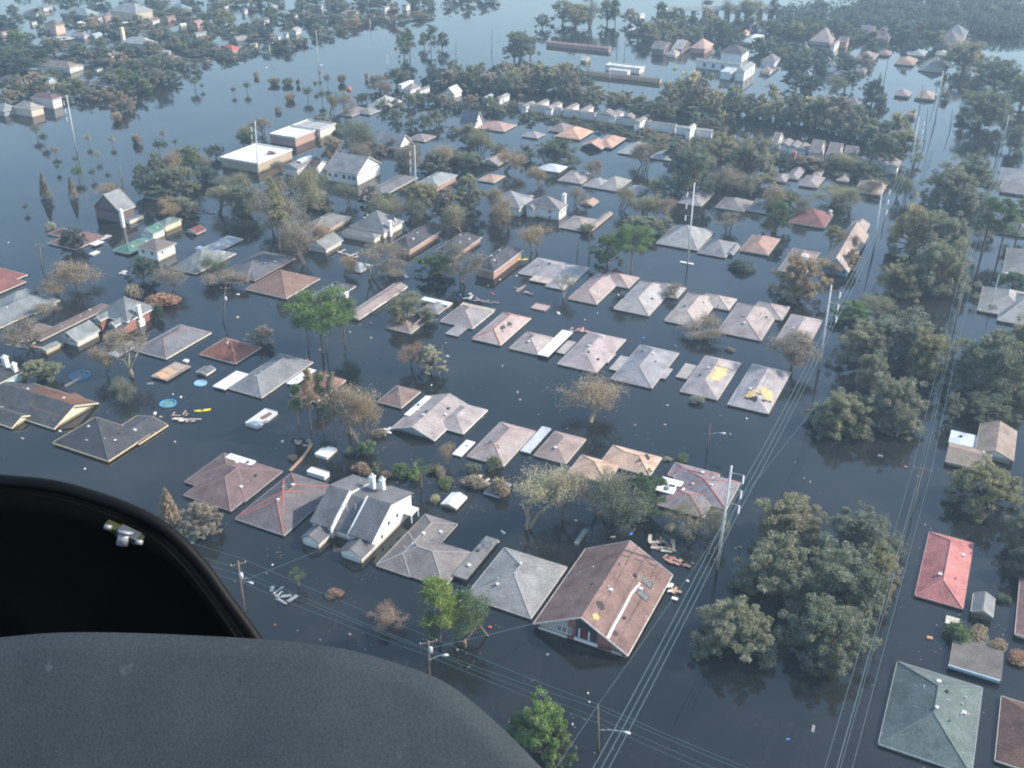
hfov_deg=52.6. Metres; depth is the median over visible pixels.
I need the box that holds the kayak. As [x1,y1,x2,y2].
[194,408,210,411]
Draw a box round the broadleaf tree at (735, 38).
[722,33,746,44]
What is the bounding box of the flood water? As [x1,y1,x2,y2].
[0,0,1023,767]
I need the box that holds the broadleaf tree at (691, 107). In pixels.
[681,100,703,114]
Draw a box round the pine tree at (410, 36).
[403,28,416,57]
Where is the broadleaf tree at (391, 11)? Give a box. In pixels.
[385,4,402,20]
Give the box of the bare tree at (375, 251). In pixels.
[352,240,408,278]
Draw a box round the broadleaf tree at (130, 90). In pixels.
[116,81,136,94]
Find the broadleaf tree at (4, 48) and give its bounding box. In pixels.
[0,45,13,53]
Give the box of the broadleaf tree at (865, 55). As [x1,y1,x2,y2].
[855,52,874,67]
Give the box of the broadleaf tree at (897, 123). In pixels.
[880,109,915,137]
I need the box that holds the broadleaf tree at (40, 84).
[31,73,55,94]
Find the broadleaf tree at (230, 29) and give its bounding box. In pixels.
[219,23,237,34]
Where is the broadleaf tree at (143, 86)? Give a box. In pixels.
[134,79,147,90]
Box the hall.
[300,152,381,185]
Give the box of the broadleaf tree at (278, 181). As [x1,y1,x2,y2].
[266,176,292,193]
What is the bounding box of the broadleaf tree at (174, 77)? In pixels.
[159,69,183,81]
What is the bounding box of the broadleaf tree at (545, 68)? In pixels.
[542,66,556,86]
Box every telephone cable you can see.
[837,128,1005,766]
[837,135,1003,765]
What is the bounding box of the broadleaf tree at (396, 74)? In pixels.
[384,68,411,86]
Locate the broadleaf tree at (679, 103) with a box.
[669,98,683,110]
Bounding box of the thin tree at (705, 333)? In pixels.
[675,310,726,340]
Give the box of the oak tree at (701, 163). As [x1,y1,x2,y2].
[668,143,722,194]
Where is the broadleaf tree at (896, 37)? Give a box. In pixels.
[885,27,904,40]
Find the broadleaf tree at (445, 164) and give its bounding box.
[441,156,459,167]
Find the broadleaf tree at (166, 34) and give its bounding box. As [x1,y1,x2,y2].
[157,29,181,41]
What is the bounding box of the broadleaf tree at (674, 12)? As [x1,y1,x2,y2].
[668,6,685,21]
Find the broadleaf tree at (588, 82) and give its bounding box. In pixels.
[568,70,595,88]
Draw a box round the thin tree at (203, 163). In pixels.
[196,152,211,170]
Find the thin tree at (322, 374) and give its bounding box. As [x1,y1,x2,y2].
[301,369,327,405]
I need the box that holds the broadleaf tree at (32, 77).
[24,70,49,91]
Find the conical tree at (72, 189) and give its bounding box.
[68,176,77,197]
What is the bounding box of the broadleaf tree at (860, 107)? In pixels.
[847,103,874,137]
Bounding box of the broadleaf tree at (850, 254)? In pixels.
[845,248,863,270]
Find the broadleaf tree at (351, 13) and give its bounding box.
[343,10,363,18]
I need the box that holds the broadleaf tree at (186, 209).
[169,196,201,217]
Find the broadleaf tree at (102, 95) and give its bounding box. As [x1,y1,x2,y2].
[91,87,112,100]
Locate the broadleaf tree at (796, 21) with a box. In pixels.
[787,20,804,34]
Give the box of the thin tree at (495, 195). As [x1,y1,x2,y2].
[485,186,504,213]
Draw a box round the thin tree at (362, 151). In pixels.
[346,141,373,157]
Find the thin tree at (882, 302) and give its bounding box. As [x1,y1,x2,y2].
[855,291,897,315]
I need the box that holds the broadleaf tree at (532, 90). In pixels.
[523,76,539,93]
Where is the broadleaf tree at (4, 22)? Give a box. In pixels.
[0,20,23,30]
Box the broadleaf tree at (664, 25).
[652,17,678,35]
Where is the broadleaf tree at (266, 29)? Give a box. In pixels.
[254,20,275,36]
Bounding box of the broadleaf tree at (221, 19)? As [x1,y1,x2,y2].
[212,9,235,23]
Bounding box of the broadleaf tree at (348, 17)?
[342,15,359,23]
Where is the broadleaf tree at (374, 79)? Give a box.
[367,74,390,89]
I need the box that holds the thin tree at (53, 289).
[36,270,78,295]
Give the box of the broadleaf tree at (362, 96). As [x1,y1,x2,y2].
[352,92,370,103]
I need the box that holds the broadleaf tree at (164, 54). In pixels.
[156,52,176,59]
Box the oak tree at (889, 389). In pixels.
[856,371,929,435]
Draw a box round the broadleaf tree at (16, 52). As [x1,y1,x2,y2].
[0,49,26,68]
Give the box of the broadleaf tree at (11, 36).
[0,29,28,48]
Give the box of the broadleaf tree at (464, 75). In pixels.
[454,70,478,88]
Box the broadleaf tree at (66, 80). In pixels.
[57,77,75,86]
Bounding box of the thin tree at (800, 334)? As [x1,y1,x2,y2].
[783,328,816,342]
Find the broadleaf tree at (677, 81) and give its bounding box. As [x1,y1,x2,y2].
[662,78,693,101]
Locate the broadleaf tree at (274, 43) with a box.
[267,40,288,51]
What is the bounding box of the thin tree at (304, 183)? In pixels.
[284,161,326,214]
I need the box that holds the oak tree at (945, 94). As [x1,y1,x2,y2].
[940,87,951,99]
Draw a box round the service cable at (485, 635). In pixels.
[433,623,533,647]
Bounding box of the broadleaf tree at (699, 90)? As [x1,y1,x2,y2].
[678,78,717,108]
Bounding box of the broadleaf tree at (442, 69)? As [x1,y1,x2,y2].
[432,68,455,81]
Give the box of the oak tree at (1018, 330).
[994,314,1023,369]
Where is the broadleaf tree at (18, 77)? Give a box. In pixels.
[6,74,25,85]
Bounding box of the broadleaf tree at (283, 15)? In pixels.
[273,12,294,21]
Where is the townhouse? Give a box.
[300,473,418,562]
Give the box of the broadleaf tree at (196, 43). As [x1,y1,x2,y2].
[186,38,208,51]
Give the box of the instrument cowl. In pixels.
[0,632,541,767]
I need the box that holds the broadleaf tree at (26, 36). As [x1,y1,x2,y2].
[1,29,33,40]
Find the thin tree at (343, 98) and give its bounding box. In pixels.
[336,91,357,115]
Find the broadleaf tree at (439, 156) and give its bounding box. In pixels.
[418,150,450,171]
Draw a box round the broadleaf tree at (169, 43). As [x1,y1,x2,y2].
[161,34,180,46]
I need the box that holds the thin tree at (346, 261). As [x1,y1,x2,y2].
[339,254,358,276]
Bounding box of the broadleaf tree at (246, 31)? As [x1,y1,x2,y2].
[238,22,258,35]
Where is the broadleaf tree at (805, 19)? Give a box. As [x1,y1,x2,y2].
[797,15,813,30]
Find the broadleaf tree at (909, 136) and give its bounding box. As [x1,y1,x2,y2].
[879,128,925,161]
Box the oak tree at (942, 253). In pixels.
[900,233,982,299]
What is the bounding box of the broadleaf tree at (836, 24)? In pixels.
[820,19,843,39]
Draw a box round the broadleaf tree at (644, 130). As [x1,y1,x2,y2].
[636,127,656,135]
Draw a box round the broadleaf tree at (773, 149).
[768,147,785,151]
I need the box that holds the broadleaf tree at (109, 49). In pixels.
[95,40,118,53]
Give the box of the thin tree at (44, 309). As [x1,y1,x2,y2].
[30,302,62,316]
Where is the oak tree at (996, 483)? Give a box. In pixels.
[944,453,1023,523]
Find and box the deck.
[64,375,82,386]
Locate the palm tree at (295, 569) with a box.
[288,566,306,585]
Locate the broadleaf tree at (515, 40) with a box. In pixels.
[505,30,535,59]
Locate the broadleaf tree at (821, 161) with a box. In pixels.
[813,158,828,168]
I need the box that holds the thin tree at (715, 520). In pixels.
[705,506,730,540]
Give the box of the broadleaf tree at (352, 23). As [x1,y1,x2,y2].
[343,17,363,27]
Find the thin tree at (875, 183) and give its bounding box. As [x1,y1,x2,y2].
[853,178,888,192]
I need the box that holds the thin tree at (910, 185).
[890,172,916,197]
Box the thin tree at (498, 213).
[487,196,514,230]
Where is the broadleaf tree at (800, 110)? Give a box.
[776,94,818,125]
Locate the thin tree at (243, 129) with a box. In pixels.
[234,124,252,140]
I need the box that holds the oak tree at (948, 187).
[918,154,979,211]
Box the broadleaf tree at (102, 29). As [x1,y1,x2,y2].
[91,24,115,33]
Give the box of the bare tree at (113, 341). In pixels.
[96,322,148,377]
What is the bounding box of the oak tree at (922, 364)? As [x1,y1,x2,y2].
[896,325,959,382]
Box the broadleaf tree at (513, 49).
[502,43,527,60]
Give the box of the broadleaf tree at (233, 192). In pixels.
[224,183,257,215]
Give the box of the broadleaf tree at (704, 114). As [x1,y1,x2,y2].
[699,112,721,121]
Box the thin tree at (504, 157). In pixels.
[495,147,528,171]
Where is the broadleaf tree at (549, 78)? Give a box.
[541,66,560,90]
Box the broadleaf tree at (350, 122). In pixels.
[340,119,357,139]
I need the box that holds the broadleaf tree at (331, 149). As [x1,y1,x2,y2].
[317,134,343,161]
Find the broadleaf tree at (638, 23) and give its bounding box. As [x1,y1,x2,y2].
[626,17,654,38]
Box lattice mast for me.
[587,0,592,54]
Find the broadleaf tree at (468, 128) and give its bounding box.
[457,120,477,142]
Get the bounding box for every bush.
[30,289,39,294]
[44,221,56,230]
[102,327,125,342]
[109,111,121,121]
[124,284,143,298]
[131,133,141,143]
[143,289,181,306]
[153,304,162,318]
[267,77,280,84]
[275,106,281,112]
[281,77,292,84]
[284,92,295,100]
[287,454,296,460]
[319,440,333,447]
[320,206,332,212]
[325,588,344,599]
[337,74,346,82]
[344,446,356,455]
[350,461,371,475]
[357,438,375,455]
[370,428,387,438]
[379,470,393,477]
[392,462,408,479]
[406,468,419,480]
[425,462,439,472]
[429,494,439,502]
[434,466,445,477]
[438,476,453,489]
[459,474,487,489]
[464,462,481,473]
[485,455,502,471]
[488,475,510,497]
[580,223,595,231]
[656,477,667,485]
[662,456,672,460]
[664,523,675,531]
[676,453,688,462]
[688,395,704,403]
[724,346,735,351]
[728,258,756,273]
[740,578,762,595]
[942,620,977,642]
[969,623,988,642]
[988,637,1008,651]
[995,593,1012,602]
[1007,648,1023,665]
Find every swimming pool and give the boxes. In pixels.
[69,370,90,380]
[159,399,175,407]
[194,380,206,385]
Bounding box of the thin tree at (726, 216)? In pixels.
[713,211,743,231]
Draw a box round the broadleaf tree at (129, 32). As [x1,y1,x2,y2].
[108,27,135,36]
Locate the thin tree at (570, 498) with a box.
[537,467,593,520]
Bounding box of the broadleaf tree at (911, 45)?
[899,30,929,53]
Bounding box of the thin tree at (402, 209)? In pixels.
[388,196,415,219]
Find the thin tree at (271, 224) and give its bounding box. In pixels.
[259,209,289,233]
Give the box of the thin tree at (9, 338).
[0,310,45,351]
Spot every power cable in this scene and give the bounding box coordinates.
[190,542,746,767]
[206,558,736,767]
[212,566,712,767]
[219,575,698,767]
[555,400,819,767]
[593,80,946,767]
[601,87,945,767]
[609,96,943,767]
[825,118,1004,766]
[840,121,1008,767]
[852,120,1012,767]
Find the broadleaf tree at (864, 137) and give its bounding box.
[857,117,889,143]
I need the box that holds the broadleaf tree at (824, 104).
[802,94,828,127]
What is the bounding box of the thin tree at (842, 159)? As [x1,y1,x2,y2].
[828,152,862,172]
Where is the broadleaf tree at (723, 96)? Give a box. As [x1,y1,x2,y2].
[706,89,737,113]
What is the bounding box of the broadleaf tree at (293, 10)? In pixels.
[285,8,300,17]
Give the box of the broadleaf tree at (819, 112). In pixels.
[807,99,833,124]
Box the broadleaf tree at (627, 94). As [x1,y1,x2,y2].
[616,89,633,101]
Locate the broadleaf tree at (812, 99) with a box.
[789,96,820,124]
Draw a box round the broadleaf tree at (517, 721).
[504,711,529,743]
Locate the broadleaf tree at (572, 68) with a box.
[560,61,586,87]
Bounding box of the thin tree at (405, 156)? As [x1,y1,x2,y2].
[394,143,422,175]
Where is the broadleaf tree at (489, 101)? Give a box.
[479,95,503,113]
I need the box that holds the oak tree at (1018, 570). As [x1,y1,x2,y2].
[1005,546,1023,577]
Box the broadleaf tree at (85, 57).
[75,47,101,64]
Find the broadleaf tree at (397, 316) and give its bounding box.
[387,302,407,323]
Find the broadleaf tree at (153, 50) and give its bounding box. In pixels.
[139,40,162,56]
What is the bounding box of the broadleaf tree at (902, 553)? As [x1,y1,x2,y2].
[892,540,907,557]
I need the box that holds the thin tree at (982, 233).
[970,225,995,240]
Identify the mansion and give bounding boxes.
[696,44,755,81]
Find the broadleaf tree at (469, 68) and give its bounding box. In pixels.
[459,62,485,84]
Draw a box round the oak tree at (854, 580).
[778,531,892,647]
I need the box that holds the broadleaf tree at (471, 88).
[464,77,486,91]
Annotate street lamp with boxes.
[707,424,725,447]
[991,272,1007,305]
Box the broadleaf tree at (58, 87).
[49,81,69,95]
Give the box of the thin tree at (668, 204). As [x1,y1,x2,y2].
[651,197,677,216]
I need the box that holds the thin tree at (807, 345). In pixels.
[761,327,825,370]
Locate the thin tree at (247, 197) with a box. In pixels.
[224,184,264,214]
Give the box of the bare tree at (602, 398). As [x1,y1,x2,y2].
[547,368,629,422]
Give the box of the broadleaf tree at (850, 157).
[837,153,857,166]
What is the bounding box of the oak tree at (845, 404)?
[806,387,876,442]
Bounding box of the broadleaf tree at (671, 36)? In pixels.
[666,29,688,40]
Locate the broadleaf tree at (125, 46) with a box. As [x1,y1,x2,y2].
[115,44,138,54]
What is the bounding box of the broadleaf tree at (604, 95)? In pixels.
[592,88,609,97]
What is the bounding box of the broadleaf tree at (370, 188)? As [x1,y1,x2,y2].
[359,185,380,204]
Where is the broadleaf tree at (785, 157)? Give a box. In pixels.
[767,150,799,168]
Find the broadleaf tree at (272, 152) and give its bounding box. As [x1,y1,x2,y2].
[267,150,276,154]
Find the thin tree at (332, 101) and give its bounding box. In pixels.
[326,94,340,112]
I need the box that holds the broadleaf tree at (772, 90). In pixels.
[755,83,785,110]
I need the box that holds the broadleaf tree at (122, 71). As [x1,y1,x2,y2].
[111,68,134,89]
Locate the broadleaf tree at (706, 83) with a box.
[693,72,722,103]
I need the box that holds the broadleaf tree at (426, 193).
[402,181,439,215]
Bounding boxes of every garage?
[57,320,99,346]
[309,232,342,252]
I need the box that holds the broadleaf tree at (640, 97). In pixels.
[629,92,651,105]
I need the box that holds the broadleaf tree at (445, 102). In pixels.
[436,92,456,105]
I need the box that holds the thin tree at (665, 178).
[657,165,702,194]
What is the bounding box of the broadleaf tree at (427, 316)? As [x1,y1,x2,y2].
[412,306,437,323]
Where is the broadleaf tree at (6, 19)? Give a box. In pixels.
[0,14,19,31]
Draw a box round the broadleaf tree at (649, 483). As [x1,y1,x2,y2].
[628,467,669,517]
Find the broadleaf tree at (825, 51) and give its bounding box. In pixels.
[811,48,835,60]
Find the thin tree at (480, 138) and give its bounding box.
[467,128,496,156]
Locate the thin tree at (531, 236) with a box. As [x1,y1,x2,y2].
[515,221,555,251]
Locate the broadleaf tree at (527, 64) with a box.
[519,61,534,75]
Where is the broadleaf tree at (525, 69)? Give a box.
[508,63,531,87]
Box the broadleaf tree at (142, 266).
[125,256,158,283]
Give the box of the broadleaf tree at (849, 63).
[838,56,859,69]
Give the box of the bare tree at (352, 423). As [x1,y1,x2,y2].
[336,412,362,443]
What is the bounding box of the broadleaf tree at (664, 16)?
[658,11,676,24]
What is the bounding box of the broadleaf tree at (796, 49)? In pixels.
[787,44,811,65]
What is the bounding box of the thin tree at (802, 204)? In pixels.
[788,196,812,215]
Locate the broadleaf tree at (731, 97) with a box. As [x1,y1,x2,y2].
[716,85,745,117]
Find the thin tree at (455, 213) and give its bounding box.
[438,201,469,233]
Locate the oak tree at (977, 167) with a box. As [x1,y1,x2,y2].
[951,148,1001,201]
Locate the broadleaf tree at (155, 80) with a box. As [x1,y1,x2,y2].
[142,70,164,84]
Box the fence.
[289,444,312,471]
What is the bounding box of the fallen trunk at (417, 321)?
[410,312,427,327]
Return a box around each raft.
[4,340,41,347]
[171,410,200,422]
[195,210,215,212]
[270,586,297,603]
[293,438,313,446]
[337,249,358,257]
[463,295,498,302]
[479,474,490,486]
[514,285,532,294]
[531,303,549,311]
[569,327,590,332]
[648,534,675,552]
[662,554,690,567]
[667,583,681,600]
[945,615,959,623]
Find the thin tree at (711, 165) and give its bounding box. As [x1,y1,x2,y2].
[692,151,719,177]
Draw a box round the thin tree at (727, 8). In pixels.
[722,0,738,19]
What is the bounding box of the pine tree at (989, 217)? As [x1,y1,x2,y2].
[972,195,1003,249]
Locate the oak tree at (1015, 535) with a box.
[1003,510,1023,548]
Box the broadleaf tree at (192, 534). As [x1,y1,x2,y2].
[185,525,209,543]
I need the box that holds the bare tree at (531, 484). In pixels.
[509,458,586,529]
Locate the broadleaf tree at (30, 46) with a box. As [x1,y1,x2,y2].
[25,44,44,53]
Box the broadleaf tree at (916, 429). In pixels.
[889,419,926,440]
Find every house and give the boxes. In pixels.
[0,30,8,36]
[0,74,25,85]
[0,103,14,116]
[0,268,27,293]
[0,288,59,328]
[0,355,23,383]
[0,381,98,429]
[12,101,43,117]
[13,304,108,341]
[22,9,43,16]
[29,20,36,25]
[30,92,62,109]
[36,67,48,72]
[40,5,52,11]
[40,60,78,73]
[43,20,65,35]
[43,77,56,84]
[47,228,111,249]
[52,415,167,461]
[54,36,72,39]
[60,7,98,18]
[70,32,89,38]
[83,81,91,87]
[88,79,113,90]
[89,32,102,38]
[92,188,143,228]
[93,67,102,71]
[94,297,154,332]
[102,14,111,21]
[108,324,211,359]
[109,2,152,21]
[113,222,176,261]
[119,27,156,52]
[142,189,175,199]
[146,17,159,24]
[158,217,181,231]
[164,15,175,21]
[170,3,191,11]
[170,236,242,274]
[178,23,186,27]
[183,453,282,511]
[190,19,203,27]
[194,30,206,36]
[199,338,261,364]
[206,1,216,8]
[213,353,315,398]
[217,45,240,55]
[224,251,295,281]
[233,35,246,41]
[235,473,328,535]
[241,8,247,14]
[245,270,319,298]
[258,17,269,24]
[283,154,318,176]
[288,26,301,35]
[290,373,345,404]
[296,213,351,242]
[312,281,355,306]
[336,106,364,116]
[340,9,358,15]
[342,210,403,243]
[352,282,407,320]
[358,175,417,200]
[359,95,402,114]
[364,131,412,150]
[376,514,498,583]
[377,385,420,408]
[382,5,389,14]
[387,313,429,333]
[390,226,440,254]
[391,393,487,441]
[398,80,429,93]
[401,3,410,10]
[410,133,435,141]
[417,172,457,191]
[420,297,452,314]
[436,232,481,256]
[440,302,494,336]
[443,84,462,98]
[452,422,535,466]
[459,109,483,131]
[471,547,566,619]
[472,312,530,345]
[476,244,522,278]
[477,173,504,183]
[479,121,516,131]
[480,153,507,166]
[484,482,510,497]
[487,190,533,216]
[495,93,509,104]
[509,330,572,356]
[518,102,561,115]
[518,257,589,289]
[520,101,535,112]
[520,426,585,464]
[521,131,544,138]
[525,193,567,220]
[533,540,672,657]
[536,99,549,105]
[539,163,567,172]
[544,101,562,115]
[547,122,593,139]
[556,331,625,372]
[557,170,594,184]
[559,211,612,232]
[562,108,596,120]
[566,103,579,109]
[568,271,638,304]
[568,445,661,481]
[580,105,593,111]
[581,135,625,150]
[582,176,631,191]
[596,113,651,126]
[599,108,614,114]
[608,110,623,123]
[609,344,678,388]
[613,280,685,316]
[617,141,644,155]
[622,112,635,117]
[627,185,648,195]
[634,116,646,131]
[637,12,644,20]
[649,17,659,24]
[649,121,676,133]
[650,146,674,160]
[656,224,714,250]
[656,462,740,517]
[664,292,736,326]
[665,48,680,57]
[675,355,740,400]
[676,123,712,140]
[678,189,714,206]
[690,38,713,53]
[697,238,739,257]
[709,163,727,176]
[715,197,752,211]
[720,301,789,340]
[727,364,790,414]
[740,234,779,255]
[742,35,755,45]
[746,198,783,213]
[749,22,763,38]
[759,66,773,74]
[761,53,780,67]
[771,131,783,149]
[773,151,806,182]
[776,314,822,346]
[778,248,819,274]
[779,138,792,152]
[788,140,801,156]
[788,208,833,228]
[796,142,810,157]
[799,170,824,188]
[803,70,813,84]
[809,27,835,46]
[809,139,825,159]
[820,219,869,276]
[824,56,835,72]
[826,142,843,164]
[831,39,839,51]
[833,70,846,77]
[836,172,851,182]
[839,36,849,47]
[843,96,862,109]
[844,145,859,166]
[855,180,886,196]
[856,51,878,61]
[856,68,867,74]
[858,154,871,162]
[859,25,876,34]
[870,26,893,42]
[871,156,882,165]
[878,49,892,56]
[878,661,982,767]
[880,158,889,170]
[885,158,901,174]
[894,56,917,66]
[894,89,911,97]
[905,111,916,118]
[908,48,927,57]
[914,90,937,100]
[914,531,973,609]
[918,56,948,72]
[934,29,963,49]
[935,50,945,57]
[945,421,1016,468]
[946,24,967,41]
[947,636,1004,682]
[977,286,1023,325]
[994,696,1023,767]
[995,214,1023,236]
[999,167,1023,182]
[1000,368,1022,389]
[1001,181,1023,195]
[1002,247,1023,274]
[1014,575,1023,638]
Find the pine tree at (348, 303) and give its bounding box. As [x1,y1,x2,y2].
[321,293,359,344]
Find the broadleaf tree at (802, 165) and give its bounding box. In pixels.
[800,161,815,170]
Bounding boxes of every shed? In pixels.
[39,339,63,353]
[151,362,190,380]
[185,224,205,234]
[196,365,215,376]
[441,492,466,510]
[970,591,994,620]
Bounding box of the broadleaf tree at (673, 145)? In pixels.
[664,141,686,158]
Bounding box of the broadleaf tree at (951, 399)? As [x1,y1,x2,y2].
[940,392,964,422]
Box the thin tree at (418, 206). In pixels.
[403,195,429,223]
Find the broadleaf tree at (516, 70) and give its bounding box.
[504,66,526,82]
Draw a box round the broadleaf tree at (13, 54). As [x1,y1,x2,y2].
[2,50,28,58]
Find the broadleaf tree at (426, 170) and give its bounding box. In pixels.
[416,161,444,173]
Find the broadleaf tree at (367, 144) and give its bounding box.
[348,132,373,150]
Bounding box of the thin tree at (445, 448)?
[438,440,456,464]
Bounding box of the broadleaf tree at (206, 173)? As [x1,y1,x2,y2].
[194,166,220,183]
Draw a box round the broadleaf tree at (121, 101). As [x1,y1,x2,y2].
[109,90,136,111]
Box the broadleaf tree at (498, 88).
[487,76,511,96]
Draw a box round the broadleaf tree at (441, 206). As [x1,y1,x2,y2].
[434,201,444,209]
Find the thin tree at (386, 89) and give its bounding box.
[376,80,391,95]
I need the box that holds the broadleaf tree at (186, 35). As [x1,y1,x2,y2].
[176,30,200,40]
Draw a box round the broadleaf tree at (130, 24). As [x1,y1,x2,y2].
[121,19,142,29]
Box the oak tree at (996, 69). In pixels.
[968,56,1023,92]
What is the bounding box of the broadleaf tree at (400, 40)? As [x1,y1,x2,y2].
[394,28,416,57]
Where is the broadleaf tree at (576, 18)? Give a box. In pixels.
[559,1,601,28]
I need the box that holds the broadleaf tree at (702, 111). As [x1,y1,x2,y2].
[693,107,714,118]
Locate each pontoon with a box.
[89,250,99,255]
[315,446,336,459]
[574,529,587,545]
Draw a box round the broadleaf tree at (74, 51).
[64,46,92,55]
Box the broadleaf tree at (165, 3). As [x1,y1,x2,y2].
[147,0,171,9]
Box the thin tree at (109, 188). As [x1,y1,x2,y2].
[94,182,131,196]
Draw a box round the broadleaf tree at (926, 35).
[913,29,943,47]
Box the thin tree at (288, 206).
[249,188,319,237]
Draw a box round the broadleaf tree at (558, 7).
[549,0,571,22]
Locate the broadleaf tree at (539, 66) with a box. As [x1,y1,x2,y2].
[529,62,553,90]
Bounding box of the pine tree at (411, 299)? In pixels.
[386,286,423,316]
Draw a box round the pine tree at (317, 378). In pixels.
[312,370,327,433]
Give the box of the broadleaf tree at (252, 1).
[246,0,263,5]
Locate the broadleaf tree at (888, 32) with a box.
[876,27,894,35]
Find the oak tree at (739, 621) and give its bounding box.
[690,595,784,669]
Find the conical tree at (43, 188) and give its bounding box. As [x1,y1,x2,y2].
[39,173,50,198]
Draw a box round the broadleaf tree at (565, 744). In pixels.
[545,723,578,767]
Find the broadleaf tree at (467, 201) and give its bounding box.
[460,196,479,215]
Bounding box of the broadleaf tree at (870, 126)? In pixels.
[861,119,893,139]
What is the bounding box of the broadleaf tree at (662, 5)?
[651,1,668,19]
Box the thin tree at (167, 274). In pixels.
[147,265,188,290]
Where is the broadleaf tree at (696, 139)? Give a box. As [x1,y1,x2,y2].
[689,137,704,145]
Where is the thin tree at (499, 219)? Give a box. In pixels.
[486,206,513,228]
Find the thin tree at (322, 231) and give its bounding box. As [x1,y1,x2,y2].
[308,221,332,240]
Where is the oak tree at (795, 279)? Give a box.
[767,251,833,303]
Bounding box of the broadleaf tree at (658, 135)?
[656,132,672,139]
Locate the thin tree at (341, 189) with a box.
[328,179,358,206]
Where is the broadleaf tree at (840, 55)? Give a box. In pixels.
[834,52,854,65]
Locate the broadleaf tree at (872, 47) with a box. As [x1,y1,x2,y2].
[860,41,880,53]
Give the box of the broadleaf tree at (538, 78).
[523,68,547,91]
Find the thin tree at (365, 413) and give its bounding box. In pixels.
[342,386,383,441]
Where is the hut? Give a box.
[580,56,590,61]
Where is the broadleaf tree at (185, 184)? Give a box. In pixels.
[170,166,201,193]
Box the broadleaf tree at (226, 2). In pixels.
[211,0,234,9]
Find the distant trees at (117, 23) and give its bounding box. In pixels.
[0,0,945,201]
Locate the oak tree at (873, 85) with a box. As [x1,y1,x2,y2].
[858,73,887,104]
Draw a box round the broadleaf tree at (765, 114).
[760,90,789,120]
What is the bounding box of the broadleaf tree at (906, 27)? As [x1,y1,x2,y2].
[893,24,912,37]
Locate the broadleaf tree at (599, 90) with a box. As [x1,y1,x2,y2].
[583,85,606,96]
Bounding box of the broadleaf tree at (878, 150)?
[858,133,905,160]
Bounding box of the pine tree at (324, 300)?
[271,283,354,352]
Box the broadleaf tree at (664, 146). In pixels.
[653,137,670,152]
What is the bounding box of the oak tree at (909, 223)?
[884,192,940,262]
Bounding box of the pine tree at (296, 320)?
[287,295,316,349]
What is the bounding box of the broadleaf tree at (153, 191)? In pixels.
[130,177,173,199]
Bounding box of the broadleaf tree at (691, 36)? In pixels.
[683,25,707,41]
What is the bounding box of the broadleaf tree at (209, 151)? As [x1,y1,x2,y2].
[202,143,225,157]
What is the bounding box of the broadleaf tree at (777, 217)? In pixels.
[760,196,793,230]
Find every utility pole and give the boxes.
[36,243,42,268]
[63,95,76,150]
[220,286,229,322]
[231,560,253,611]
[251,122,258,174]
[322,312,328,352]
[409,145,416,194]
[420,639,448,674]
[588,231,589,262]
[597,704,630,750]
[685,182,694,264]
[716,465,744,569]
[818,285,840,368]
[872,184,889,253]
[881,571,902,620]
[904,173,908,211]
[909,117,924,175]
[910,466,931,517]
[934,71,947,121]
[953,289,968,329]
[995,108,1004,164]
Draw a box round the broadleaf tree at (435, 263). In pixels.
[413,251,455,275]
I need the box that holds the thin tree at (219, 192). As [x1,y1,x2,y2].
[204,183,238,214]
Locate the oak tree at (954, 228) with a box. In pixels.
[910,209,972,269]
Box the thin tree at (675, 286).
[663,281,682,297]
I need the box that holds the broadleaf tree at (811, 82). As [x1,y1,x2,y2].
[798,75,825,92]
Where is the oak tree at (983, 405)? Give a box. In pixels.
[954,391,1022,423]
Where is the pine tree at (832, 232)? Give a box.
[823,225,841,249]
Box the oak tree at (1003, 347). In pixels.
[951,328,1023,404]
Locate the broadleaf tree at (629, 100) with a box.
[619,98,641,105]
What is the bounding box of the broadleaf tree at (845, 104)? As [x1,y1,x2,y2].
[817,94,853,130]
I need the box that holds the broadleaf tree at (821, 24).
[808,20,825,34]
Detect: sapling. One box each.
[30,123,40,137]
[38,131,47,142]
[50,145,59,154]
[70,165,83,179]
[88,168,95,178]
[152,138,164,152]
[187,74,199,89]
[243,81,250,92]
[301,86,312,99]
[318,88,325,102]
[323,73,330,85]
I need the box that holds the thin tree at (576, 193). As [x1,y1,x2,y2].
[567,185,589,205]
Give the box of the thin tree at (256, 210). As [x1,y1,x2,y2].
[247,183,289,230]
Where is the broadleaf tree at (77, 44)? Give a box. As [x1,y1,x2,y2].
[66,40,85,53]
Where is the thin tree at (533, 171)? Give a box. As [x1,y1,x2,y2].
[523,164,548,186]
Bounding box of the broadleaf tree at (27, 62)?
[3,56,39,73]
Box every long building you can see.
[546,40,611,51]
[585,70,660,83]
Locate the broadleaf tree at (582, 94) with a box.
[571,87,588,98]
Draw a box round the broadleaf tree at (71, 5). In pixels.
[58,0,79,9]
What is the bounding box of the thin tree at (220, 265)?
[196,253,229,276]
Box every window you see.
[557,624,561,631]
[562,626,566,632]
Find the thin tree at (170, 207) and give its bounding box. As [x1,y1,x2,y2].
[155,196,180,217]
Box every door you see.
[343,556,359,562]
[581,630,586,639]
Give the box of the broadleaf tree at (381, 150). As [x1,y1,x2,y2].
[370,141,392,155]
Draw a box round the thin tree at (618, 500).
[586,464,660,534]
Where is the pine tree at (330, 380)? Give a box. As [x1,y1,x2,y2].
[324,372,339,438]
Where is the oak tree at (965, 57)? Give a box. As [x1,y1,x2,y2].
[939,38,994,75]
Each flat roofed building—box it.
[269,125,315,146]
[291,119,335,138]
[605,62,644,74]
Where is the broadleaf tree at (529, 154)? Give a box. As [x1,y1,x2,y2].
[511,144,535,160]
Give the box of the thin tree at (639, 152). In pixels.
[625,139,659,163]
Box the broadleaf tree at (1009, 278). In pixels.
[994,271,1023,290]
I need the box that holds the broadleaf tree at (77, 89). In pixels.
[65,77,85,94]
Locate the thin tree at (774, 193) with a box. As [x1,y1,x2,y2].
[762,184,788,206]

